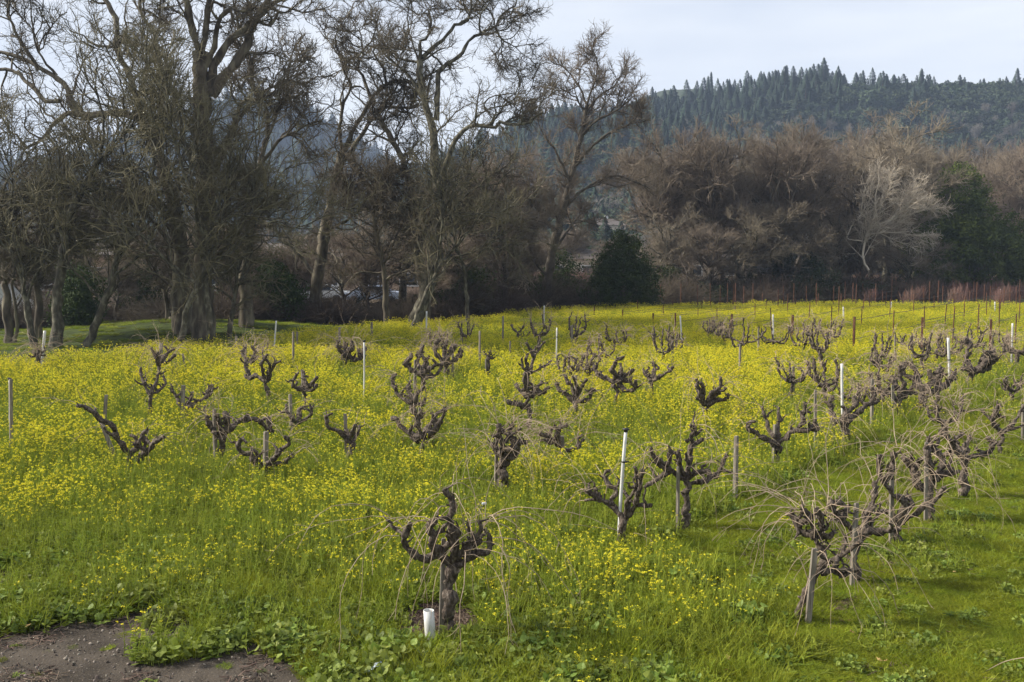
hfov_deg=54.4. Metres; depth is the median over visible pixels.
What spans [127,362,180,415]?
grape vine
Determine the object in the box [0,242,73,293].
scrub tree
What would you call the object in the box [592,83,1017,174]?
hill
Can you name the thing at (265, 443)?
wooden stake
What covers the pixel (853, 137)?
brown tree
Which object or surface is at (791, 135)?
brown tree
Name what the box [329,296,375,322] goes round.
bramble
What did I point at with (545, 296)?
bramble
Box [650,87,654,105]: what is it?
conifer
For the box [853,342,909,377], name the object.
grape vine
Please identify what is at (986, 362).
grape vine
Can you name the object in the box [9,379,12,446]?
wooden stake
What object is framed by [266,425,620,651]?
grape vine
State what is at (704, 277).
bramble
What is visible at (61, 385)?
mustard flowers
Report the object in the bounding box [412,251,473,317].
dark bush
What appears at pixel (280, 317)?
bramble
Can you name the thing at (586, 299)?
bramble
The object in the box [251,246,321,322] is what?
dark bush
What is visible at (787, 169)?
brown tree
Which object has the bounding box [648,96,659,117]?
conifer
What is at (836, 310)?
trellis wire
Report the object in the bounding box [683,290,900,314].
trellis wire
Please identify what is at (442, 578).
wooden stake
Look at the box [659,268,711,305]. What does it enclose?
bramble
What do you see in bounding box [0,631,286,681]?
sprouts
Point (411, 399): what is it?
grape vine
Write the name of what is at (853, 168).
brown tree
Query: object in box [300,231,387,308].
scrub tree
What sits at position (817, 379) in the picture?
grape vine
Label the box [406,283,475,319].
bramble
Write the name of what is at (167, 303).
oak tree
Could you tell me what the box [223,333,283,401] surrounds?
grape vine
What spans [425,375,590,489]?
grape vine
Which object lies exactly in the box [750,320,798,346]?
grape vine
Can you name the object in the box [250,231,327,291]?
scrub tree
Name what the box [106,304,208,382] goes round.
grape vine
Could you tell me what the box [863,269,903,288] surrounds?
bramble
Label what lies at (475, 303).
bramble
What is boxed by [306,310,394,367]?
grape vine
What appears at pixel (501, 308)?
bramble
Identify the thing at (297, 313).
bramble
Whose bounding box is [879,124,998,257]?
brown tree
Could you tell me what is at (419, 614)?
bark mulch
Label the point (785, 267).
dark bush
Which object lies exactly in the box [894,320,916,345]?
grape vine
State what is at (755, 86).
conifer
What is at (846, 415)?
grape vine
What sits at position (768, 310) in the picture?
trellis wire
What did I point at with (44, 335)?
irrigation riser
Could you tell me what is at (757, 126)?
brown tree
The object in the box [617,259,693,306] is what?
bramble
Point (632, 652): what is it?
tall grass
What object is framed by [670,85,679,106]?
conifer
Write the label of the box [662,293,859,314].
trellis wire
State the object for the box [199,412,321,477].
grape vine
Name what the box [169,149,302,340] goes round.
oak tree
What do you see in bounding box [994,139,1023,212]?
brown tree
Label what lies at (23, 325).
bramble
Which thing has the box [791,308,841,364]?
grape vine
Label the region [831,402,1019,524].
grape vine
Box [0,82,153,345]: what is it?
lichened tree
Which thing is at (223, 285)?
scrub tree
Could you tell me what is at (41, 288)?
scrub tree
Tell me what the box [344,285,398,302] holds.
parked car
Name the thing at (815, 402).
wooden stake
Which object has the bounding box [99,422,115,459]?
wooden stake
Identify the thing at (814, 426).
grape vine
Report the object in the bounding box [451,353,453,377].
wooden stake
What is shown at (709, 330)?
grape vine
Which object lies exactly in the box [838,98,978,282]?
brown tree
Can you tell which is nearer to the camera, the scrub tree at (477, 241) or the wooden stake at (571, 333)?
the wooden stake at (571, 333)
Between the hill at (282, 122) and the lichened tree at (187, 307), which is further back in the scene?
the hill at (282, 122)
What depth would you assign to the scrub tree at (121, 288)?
57.77 m
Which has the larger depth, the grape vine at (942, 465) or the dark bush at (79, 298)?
the dark bush at (79, 298)
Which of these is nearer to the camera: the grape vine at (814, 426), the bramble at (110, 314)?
the grape vine at (814, 426)
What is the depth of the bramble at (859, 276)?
85.49 m
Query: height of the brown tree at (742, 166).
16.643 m
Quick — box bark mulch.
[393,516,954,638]
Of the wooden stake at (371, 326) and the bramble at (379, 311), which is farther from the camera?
the bramble at (379, 311)
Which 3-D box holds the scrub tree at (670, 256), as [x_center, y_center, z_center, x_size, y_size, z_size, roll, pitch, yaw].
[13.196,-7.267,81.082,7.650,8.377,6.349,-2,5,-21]
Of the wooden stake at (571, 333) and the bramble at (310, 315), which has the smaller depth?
the wooden stake at (571, 333)
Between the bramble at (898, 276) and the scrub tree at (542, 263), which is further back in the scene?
the bramble at (898, 276)
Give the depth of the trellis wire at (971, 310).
43.63 m
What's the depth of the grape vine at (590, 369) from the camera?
29.22 m
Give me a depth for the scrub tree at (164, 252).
65.64 m
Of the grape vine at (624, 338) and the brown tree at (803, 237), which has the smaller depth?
the grape vine at (624, 338)
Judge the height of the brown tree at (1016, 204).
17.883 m
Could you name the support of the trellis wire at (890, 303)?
attached to the trellis post
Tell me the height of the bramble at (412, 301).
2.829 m
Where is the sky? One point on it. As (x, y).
(676, 41)
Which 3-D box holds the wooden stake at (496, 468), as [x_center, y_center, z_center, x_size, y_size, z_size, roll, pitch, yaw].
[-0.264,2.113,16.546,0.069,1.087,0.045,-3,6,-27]
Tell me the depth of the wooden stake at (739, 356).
31.22 m
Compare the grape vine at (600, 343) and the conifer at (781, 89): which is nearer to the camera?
the grape vine at (600, 343)
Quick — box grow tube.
[423,608,435,640]
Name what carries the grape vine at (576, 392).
on the ground at (184, 671)
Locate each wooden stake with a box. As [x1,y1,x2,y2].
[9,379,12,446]
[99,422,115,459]
[103,395,107,419]
[180,385,184,422]
[212,409,217,462]
[262,431,268,474]
[288,394,292,429]
[292,331,294,365]
[338,327,340,343]
[343,414,347,453]
[370,322,372,338]
[413,360,416,391]
[439,538,445,632]
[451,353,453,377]
[479,331,480,367]
[494,437,497,484]
[502,316,503,348]
[560,436,564,464]
[571,325,572,344]
[676,466,679,528]
[733,435,738,497]
[738,344,740,374]
[772,424,776,463]
[792,366,794,394]
[805,548,817,623]
[814,390,816,448]
[849,502,858,585]
[870,379,873,423]
[889,478,893,543]
[891,385,894,415]
[924,442,928,520]
[1021,405,1023,440]
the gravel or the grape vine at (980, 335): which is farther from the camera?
the grape vine at (980, 335)
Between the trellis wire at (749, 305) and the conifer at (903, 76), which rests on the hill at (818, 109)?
the conifer at (903, 76)
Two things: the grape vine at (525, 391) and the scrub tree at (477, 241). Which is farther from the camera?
the scrub tree at (477, 241)
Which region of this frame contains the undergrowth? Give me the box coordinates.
[17,264,958,317]
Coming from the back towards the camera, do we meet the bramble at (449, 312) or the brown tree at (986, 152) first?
the brown tree at (986, 152)
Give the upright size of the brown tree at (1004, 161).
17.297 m
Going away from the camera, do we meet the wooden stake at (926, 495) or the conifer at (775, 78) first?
the wooden stake at (926, 495)
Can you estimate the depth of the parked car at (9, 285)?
59.74 m
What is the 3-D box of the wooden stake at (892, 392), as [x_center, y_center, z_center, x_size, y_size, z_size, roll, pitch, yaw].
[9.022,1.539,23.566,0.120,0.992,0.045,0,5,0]
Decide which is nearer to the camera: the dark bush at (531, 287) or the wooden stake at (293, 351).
the wooden stake at (293, 351)
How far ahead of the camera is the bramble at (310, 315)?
53.89 m
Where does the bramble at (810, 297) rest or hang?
on the ground at (184, 671)
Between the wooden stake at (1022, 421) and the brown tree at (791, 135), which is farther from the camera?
the brown tree at (791, 135)
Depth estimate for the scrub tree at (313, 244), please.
64.85 m
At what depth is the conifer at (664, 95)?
481.07 m
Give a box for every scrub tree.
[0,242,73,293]
[5,167,167,274]
[9,228,93,289]
[28,246,107,308]
[91,258,151,320]
[93,242,191,295]
[139,230,189,294]
[165,216,270,300]
[232,228,278,282]
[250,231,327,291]
[256,245,340,302]
[275,218,367,288]
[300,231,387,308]
[328,167,465,301]
[335,238,409,313]
[408,233,487,298]
[435,229,532,288]
[443,222,516,265]
[499,234,566,281]
[636,201,706,279]
[668,218,749,294]
[695,201,812,283]
[718,194,839,275]
[800,198,885,284]
[832,227,899,283]
[855,231,963,282]
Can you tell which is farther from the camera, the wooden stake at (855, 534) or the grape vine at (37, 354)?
the grape vine at (37, 354)
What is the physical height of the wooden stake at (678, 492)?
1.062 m
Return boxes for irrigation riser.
[41,331,45,364]
[274,321,276,347]
[363,340,365,400]
[556,328,557,354]
[617,428,629,533]
[772,314,773,336]
[841,364,846,431]
[947,338,952,389]
[1010,323,1014,363]
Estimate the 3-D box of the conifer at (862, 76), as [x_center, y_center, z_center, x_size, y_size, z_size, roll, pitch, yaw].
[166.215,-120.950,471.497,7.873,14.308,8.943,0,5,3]
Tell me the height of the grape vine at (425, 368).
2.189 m
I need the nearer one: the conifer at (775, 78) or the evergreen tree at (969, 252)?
the evergreen tree at (969, 252)
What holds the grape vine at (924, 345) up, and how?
on the ground at (184, 671)
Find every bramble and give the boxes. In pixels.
[0,285,51,328]
[0,294,33,328]
[0,294,47,328]
[19,294,108,327]
[102,296,151,321]
[105,296,159,323]
[122,288,171,321]
[213,278,298,321]
[213,280,278,320]
[251,289,311,322]
[271,292,324,322]
[287,290,353,323]
[292,291,376,326]
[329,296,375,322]
[359,301,405,321]
[375,293,436,324]
[396,290,454,320]
[398,268,511,320]
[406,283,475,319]
[458,276,522,317]
[481,270,545,314]
[496,255,584,311]
[535,277,595,309]
[537,272,610,308]
[564,285,618,309]
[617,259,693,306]
[650,270,687,304]
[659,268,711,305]
[676,265,731,296]
[699,270,736,294]
[719,270,772,302]
[734,277,792,302]
[755,263,807,292]
[778,272,831,302]
[824,257,886,287]
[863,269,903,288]
[878,267,917,283]
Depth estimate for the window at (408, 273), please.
87.29 m
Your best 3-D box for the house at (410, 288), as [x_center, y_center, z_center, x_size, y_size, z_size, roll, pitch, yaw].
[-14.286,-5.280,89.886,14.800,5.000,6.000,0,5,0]
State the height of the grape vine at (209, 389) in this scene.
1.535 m
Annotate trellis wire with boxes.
[595,295,749,308]
[599,296,749,309]
[624,295,809,313]
[625,295,792,311]
[657,294,860,316]
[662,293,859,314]
[676,295,889,321]
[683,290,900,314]
[737,290,975,324]
[739,286,970,315]
[794,296,989,330]
[801,285,1013,316]
[855,301,1021,338]
[856,290,1023,319]
[927,299,1021,319]
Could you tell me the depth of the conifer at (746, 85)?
480.81 m
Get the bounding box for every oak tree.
[0,0,242,333]
[0,121,81,343]
[0,160,129,339]
[96,213,193,323]
[102,0,341,339]
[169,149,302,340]
[180,23,343,327]
[270,0,457,313]
[300,158,446,323]
[321,46,495,321]
[335,0,571,326]
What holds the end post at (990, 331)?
on the ground at (184, 671)
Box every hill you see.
[134,116,301,175]
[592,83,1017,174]
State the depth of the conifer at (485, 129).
472.81 m
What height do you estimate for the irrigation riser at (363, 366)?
1.850 m
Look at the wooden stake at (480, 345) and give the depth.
33.18 m
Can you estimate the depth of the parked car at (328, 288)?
79.12 m
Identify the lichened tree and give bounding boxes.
[0,0,238,347]
[0,0,254,346]
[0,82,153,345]
[30,0,336,346]
[98,9,382,346]
[360,107,575,321]
[393,76,550,328]
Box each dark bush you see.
[40,259,121,327]
[111,258,163,311]
[213,258,260,306]
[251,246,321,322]
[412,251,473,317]
[455,261,502,316]
[489,261,544,310]
[536,249,588,301]
[653,263,690,288]
[763,243,799,285]
[779,251,831,301]
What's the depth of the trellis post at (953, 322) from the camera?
40.60 m
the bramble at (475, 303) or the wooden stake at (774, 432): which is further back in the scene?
the bramble at (475, 303)
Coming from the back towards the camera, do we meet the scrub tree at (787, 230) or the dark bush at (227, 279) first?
the scrub tree at (787, 230)
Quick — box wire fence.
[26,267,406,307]
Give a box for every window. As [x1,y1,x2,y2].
[399,272,418,286]
[581,265,595,274]
[693,265,702,275]
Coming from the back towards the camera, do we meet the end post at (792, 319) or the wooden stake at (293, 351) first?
the end post at (792, 319)
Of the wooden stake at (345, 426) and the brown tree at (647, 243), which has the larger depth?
the brown tree at (647, 243)
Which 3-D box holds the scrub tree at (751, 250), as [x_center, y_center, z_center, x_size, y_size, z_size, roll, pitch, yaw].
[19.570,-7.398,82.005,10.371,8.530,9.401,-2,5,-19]
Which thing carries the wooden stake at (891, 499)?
on the ground at (184, 671)
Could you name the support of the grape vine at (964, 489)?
on the ground at (184, 671)
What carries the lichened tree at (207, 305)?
on the ground at (184, 671)
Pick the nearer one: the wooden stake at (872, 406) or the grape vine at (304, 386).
the wooden stake at (872, 406)
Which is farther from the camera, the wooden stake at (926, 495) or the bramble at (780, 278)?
the bramble at (780, 278)
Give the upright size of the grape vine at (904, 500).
2.319 m
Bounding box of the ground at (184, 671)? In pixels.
[0,243,1023,681]
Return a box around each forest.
[0,82,417,242]
[364,64,1023,273]
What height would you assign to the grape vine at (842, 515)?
2.206 m
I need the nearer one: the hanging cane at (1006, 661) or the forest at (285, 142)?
the hanging cane at (1006, 661)
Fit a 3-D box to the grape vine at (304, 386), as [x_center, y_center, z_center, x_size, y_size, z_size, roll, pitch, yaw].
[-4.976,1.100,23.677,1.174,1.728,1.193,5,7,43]
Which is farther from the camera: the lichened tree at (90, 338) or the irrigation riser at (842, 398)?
the lichened tree at (90, 338)
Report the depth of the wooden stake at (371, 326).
43.53 m
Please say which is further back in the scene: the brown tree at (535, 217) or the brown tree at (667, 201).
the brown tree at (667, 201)
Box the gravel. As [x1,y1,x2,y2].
[0,579,294,681]
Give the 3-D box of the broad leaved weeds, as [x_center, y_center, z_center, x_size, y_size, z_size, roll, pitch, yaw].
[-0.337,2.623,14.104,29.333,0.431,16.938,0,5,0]
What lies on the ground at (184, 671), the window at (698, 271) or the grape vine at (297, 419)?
the grape vine at (297, 419)
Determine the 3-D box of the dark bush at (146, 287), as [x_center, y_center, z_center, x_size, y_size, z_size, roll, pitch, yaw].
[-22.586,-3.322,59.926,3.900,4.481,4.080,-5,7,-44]
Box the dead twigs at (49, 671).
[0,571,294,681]
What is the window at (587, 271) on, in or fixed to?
in the house at (585, 253)
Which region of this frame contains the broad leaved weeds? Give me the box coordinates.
[0,422,1023,681]
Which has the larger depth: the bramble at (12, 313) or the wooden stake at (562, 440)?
the bramble at (12, 313)
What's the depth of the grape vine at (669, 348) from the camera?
33.09 m
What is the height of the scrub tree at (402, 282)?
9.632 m
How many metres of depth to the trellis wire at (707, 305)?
64.05 m
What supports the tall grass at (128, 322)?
on the ground at (184, 671)
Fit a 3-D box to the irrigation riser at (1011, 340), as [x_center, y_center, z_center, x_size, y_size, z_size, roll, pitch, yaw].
[17.347,0.211,34.495,0.145,1.655,0.091,0,5,0]
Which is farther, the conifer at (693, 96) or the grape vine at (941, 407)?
the conifer at (693, 96)
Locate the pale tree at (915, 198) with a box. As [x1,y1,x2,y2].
[841,155,954,270]
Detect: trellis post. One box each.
[952,306,954,345]
[977,304,979,332]
[1014,314,1016,347]
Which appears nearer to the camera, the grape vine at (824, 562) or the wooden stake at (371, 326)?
the grape vine at (824, 562)
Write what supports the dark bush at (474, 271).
on the ground at (184, 671)
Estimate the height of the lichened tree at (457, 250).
12.064 m
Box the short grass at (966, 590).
[260,399,1023,681]
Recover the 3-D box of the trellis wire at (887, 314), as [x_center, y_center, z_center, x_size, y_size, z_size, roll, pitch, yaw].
[28.409,-2.394,65.453,0.014,0.044,55.116,4,6,36]
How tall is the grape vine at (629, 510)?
1.960 m
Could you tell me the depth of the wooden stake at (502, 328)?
39.42 m
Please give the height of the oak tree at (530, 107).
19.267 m
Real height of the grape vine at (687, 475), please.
2.294 m
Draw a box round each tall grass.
[0,309,1023,414]
[0,404,1023,681]
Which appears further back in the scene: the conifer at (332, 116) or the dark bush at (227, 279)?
the conifer at (332, 116)
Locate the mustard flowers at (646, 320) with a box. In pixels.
[98,299,1023,360]
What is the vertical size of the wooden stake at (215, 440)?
1.182 m
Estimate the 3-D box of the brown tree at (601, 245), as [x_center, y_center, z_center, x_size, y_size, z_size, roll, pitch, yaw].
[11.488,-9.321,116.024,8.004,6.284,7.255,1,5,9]
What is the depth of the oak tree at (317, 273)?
53.17 m
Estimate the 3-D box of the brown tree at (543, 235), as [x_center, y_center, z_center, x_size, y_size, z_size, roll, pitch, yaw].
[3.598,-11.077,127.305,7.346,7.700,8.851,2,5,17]
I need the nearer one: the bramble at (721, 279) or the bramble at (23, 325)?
the bramble at (23, 325)
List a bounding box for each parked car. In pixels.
[0,284,33,309]
[304,285,348,301]
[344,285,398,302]
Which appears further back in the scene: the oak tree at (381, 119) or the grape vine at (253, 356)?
the oak tree at (381, 119)
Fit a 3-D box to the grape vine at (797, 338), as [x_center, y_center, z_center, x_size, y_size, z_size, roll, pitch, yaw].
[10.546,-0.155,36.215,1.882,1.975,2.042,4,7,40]
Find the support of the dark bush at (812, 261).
on the ground at (184, 671)
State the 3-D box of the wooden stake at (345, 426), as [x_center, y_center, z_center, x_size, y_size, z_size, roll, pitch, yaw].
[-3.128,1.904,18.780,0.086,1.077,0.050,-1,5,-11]
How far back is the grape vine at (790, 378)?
26.37 m
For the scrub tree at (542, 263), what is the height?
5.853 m
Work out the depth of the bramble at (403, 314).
54.21 m
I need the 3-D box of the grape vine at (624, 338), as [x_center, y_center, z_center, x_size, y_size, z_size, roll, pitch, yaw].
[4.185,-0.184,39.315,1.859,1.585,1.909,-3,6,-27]
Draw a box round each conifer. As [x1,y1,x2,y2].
[328,114,337,129]
[479,128,487,149]
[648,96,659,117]
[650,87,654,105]
[659,89,672,109]
[663,88,674,103]
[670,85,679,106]
[686,91,693,110]
[687,91,696,104]
[739,78,748,96]
[749,79,757,98]
[770,69,779,84]
[778,81,785,102]
[818,59,828,82]
[820,58,829,77]
[860,70,867,85]
[900,74,909,83]
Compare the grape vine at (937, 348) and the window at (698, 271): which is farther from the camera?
the window at (698, 271)
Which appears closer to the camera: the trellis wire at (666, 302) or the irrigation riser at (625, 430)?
the irrigation riser at (625, 430)
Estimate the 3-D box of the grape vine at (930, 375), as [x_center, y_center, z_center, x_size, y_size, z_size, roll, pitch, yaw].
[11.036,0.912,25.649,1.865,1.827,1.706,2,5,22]
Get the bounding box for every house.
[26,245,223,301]
[301,255,418,298]
[542,249,745,283]
[574,216,625,229]
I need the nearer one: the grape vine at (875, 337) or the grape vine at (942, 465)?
the grape vine at (942, 465)
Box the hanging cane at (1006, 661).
[986,657,1023,670]
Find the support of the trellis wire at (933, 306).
attached to the trellis post
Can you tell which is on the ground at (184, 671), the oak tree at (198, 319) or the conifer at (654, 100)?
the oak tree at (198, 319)
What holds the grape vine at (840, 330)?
on the ground at (184, 671)
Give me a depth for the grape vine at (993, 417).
19.72 m
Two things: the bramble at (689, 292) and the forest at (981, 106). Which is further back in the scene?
the forest at (981, 106)
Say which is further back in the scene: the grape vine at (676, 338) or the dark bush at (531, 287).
the dark bush at (531, 287)
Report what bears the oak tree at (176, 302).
on the ground at (184, 671)
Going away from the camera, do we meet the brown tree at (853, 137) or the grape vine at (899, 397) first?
the grape vine at (899, 397)
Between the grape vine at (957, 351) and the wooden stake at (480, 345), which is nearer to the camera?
the wooden stake at (480, 345)
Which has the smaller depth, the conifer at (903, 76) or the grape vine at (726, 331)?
the grape vine at (726, 331)
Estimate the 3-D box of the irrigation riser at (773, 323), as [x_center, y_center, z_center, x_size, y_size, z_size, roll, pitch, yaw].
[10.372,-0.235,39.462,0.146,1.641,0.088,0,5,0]
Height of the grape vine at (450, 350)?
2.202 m
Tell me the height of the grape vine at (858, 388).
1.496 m
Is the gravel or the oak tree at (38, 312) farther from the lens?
the oak tree at (38, 312)
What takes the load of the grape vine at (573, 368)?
on the ground at (184, 671)
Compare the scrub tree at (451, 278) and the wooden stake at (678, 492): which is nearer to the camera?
the wooden stake at (678, 492)
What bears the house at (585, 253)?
on the ground at (184, 671)
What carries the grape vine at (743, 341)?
on the ground at (184, 671)
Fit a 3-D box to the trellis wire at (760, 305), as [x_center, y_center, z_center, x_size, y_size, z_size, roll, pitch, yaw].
[23.565,-3.207,73.969,0.014,0.044,55.116,4,6,36]
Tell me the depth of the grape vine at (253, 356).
30.79 m
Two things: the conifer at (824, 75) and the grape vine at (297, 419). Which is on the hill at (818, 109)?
the conifer at (824, 75)
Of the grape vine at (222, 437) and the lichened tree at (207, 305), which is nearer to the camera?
the grape vine at (222, 437)
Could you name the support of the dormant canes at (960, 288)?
on the ground at (184, 671)
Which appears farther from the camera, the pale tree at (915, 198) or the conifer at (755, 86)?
the conifer at (755, 86)
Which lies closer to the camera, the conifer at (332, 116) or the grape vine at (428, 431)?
the grape vine at (428, 431)
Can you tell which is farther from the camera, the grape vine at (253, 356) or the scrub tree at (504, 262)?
the scrub tree at (504, 262)
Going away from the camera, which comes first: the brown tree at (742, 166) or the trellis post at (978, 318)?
the trellis post at (978, 318)
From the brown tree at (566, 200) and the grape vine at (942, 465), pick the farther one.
the brown tree at (566, 200)
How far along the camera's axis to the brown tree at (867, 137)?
116.59 m
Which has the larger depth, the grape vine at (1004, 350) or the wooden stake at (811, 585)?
the grape vine at (1004, 350)
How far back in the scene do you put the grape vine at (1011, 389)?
26.07 m
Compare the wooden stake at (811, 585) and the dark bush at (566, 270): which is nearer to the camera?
the wooden stake at (811, 585)
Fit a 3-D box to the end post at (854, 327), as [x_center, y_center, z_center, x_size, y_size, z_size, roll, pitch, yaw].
[13.385,-0.159,38.977,0.075,1.590,0.085,5,7,44]
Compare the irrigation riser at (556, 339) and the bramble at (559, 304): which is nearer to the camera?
the irrigation riser at (556, 339)
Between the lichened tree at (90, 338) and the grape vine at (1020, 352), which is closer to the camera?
the grape vine at (1020, 352)
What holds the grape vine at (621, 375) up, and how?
on the ground at (184, 671)
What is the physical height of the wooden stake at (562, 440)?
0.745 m
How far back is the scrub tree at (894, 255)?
91.48 m
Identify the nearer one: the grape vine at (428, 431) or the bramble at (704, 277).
the grape vine at (428, 431)
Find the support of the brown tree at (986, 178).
on the ground at (184, 671)
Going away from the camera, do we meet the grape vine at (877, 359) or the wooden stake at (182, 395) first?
the wooden stake at (182, 395)
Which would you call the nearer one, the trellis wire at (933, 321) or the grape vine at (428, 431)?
the grape vine at (428, 431)
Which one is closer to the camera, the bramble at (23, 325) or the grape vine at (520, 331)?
the grape vine at (520, 331)
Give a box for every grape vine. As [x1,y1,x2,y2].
[0,323,88,372]
[32,383,190,469]
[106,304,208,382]
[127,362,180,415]
[162,368,239,420]
[180,376,311,458]
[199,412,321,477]
[200,318,300,372]
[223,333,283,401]
[242,334,272,358]
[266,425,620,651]
[272,390,338,435]
[280,356,335,410]
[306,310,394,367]
[315,404,377,460]
[353,338,457,422]
[362,360,492,454]
[390,330,459,396]
[414,319,459,350]
[419,319,479,380]
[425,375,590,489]
[449,310,481,344]
[472,377,620,474]
[477,348,499,376]
[491,351,573,427]
[510,320,530,336]
[511,335,561,386]
[520,300,560,344]
[528,357,608,418]
[541,337,604,377]
[544,423,698,545]
[563,337,620,377]
[566,306,592,344]
[574,325,636,365]
[585,350,659,409]
[587,318,637,346]
[608,380,790,530]
[630,337,698,397]
[635,319,691,364]
[657,313,693,351]
[674,349,758,423]
[693,307,720,338]
[694,408,961,639]
[699,314,736,336]
[707,375,864,461]
[708,312,741,343]
[713,304,776,359]
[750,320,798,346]
[751,417,947,588]
[754,350,813,399]
[775,310,823,353]
[779,343,858,407]
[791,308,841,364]
[803,357,909,451]
[804,311,852,342]
[809,390,1015,543]
[816,361,889,408]
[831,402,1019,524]
[846,346,921,410]
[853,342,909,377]
[859,350,950,413]
[860,321,903,363]
[872,343,980,412]
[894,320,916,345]
[895,320,945,372]
[896,376,991,438]
[896,381,1022,504]
[903,317,976,363]
[912,345,976,403]
[923,322,978,358]
[929,315,998,357]
[941,381,1023,453]
[945,321,1019,387]
[973,314,1022,367]
[984,319,1023,364]
[984,366,1023,400]
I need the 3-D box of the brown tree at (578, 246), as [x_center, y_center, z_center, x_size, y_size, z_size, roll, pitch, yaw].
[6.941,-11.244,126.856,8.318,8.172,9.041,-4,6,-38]
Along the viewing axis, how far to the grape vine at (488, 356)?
30.59 m
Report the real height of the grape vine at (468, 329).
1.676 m
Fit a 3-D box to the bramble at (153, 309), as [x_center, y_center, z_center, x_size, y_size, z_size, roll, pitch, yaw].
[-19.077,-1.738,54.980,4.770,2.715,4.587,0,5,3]
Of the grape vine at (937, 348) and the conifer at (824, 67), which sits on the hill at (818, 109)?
the conifer at (824, 67)
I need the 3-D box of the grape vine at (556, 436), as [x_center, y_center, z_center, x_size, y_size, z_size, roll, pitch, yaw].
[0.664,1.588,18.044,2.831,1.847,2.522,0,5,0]
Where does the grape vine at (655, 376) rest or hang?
on the ground at (184, 671)
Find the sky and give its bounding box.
[0,0,1023,166]
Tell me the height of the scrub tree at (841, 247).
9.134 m
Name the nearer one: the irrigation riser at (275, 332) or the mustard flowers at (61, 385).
the mustard flowers at (61, 385)
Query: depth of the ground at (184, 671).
10.01 m
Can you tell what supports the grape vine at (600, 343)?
on the ground at (184, 671)
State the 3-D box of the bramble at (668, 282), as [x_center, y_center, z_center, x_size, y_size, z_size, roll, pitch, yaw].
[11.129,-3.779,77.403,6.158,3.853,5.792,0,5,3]
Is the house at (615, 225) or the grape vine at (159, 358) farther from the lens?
the house at (615, 225)
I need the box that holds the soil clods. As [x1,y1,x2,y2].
[1,608,293,681]
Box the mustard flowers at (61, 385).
[0,339,1023,457]
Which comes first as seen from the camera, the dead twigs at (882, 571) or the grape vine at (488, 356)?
the dead twigs at (882, 571)
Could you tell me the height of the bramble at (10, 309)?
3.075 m
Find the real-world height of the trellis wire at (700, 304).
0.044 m
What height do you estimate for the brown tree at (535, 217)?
12.286 m
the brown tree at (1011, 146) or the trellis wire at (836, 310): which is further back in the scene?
the brown tree at (1011, 146)
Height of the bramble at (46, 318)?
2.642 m
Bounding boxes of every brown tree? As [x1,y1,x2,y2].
[444,133,564,298]
[479,19,670,310]
[536,230,560,254]
[539,225,598,258]
[579,234,629,271]
[595,116,747,277]
[628,136,738,277]
[631,230,658,272]
[635,148,684,271]
[657,116,778,283]
[707,112,781,278]
[710,122,776,278]
[718,112,861,261]
[737,130,847,276]
[757,115,885,268]
[796,121,881,278]
[813,131,938,277]
[818,109,909,276]
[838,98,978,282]
[848,121,976,277]
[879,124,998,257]
[913,144,1009,255]
[930,135,1001,270]
[963,144,1023,275]
[980,142,1023,270]
[985,139,1023,274]
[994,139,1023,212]
[1001,138,1020,154]
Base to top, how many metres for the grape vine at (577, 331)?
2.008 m
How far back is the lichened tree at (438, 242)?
47.22 m
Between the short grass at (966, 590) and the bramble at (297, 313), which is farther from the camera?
the bramble at (297, 313)
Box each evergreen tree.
[573,223,664,307]
[895,159,1023,293]
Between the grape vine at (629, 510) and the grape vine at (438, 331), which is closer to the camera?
the grape vine at (629, 510)
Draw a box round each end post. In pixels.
[791,315,793,336]
[852,317,855,345]
[920,317,923,352]
[989,319,991,349]
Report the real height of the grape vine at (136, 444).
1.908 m
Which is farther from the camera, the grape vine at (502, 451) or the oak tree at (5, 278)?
the oak tree at (5, 278)
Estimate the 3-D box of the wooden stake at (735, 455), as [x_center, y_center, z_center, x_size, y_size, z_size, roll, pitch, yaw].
[3.616,2.110,16.092,0.052,1.169,0.074,5,7,44]
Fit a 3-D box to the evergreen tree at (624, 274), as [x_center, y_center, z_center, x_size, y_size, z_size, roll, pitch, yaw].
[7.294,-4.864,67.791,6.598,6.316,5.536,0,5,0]
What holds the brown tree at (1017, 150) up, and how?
on the ground at (184, 671)
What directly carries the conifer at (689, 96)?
on the hill at (818, 109)
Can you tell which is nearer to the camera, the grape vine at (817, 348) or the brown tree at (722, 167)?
the grape vine at (817, 348)
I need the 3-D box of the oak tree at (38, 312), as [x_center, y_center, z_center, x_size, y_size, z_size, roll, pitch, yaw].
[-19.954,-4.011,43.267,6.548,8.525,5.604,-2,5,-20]
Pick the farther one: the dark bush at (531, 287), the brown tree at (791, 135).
the brown tree at (791, 135)
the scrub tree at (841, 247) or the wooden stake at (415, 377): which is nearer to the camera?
the wooden stake at (415, 377)
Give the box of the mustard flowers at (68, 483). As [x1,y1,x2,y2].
[0,417,1023,681]
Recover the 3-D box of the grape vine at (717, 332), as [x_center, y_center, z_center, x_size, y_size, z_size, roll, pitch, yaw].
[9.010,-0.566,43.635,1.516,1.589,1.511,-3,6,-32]
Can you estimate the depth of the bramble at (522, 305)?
63.16 m
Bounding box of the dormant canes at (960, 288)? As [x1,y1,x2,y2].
[853,273,1023,303]
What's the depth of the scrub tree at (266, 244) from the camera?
64.34 m
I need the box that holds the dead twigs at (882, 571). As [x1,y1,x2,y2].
[689,444,1023,681]
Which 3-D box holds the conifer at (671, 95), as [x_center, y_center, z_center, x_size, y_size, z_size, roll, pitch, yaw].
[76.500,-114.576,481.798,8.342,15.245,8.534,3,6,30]

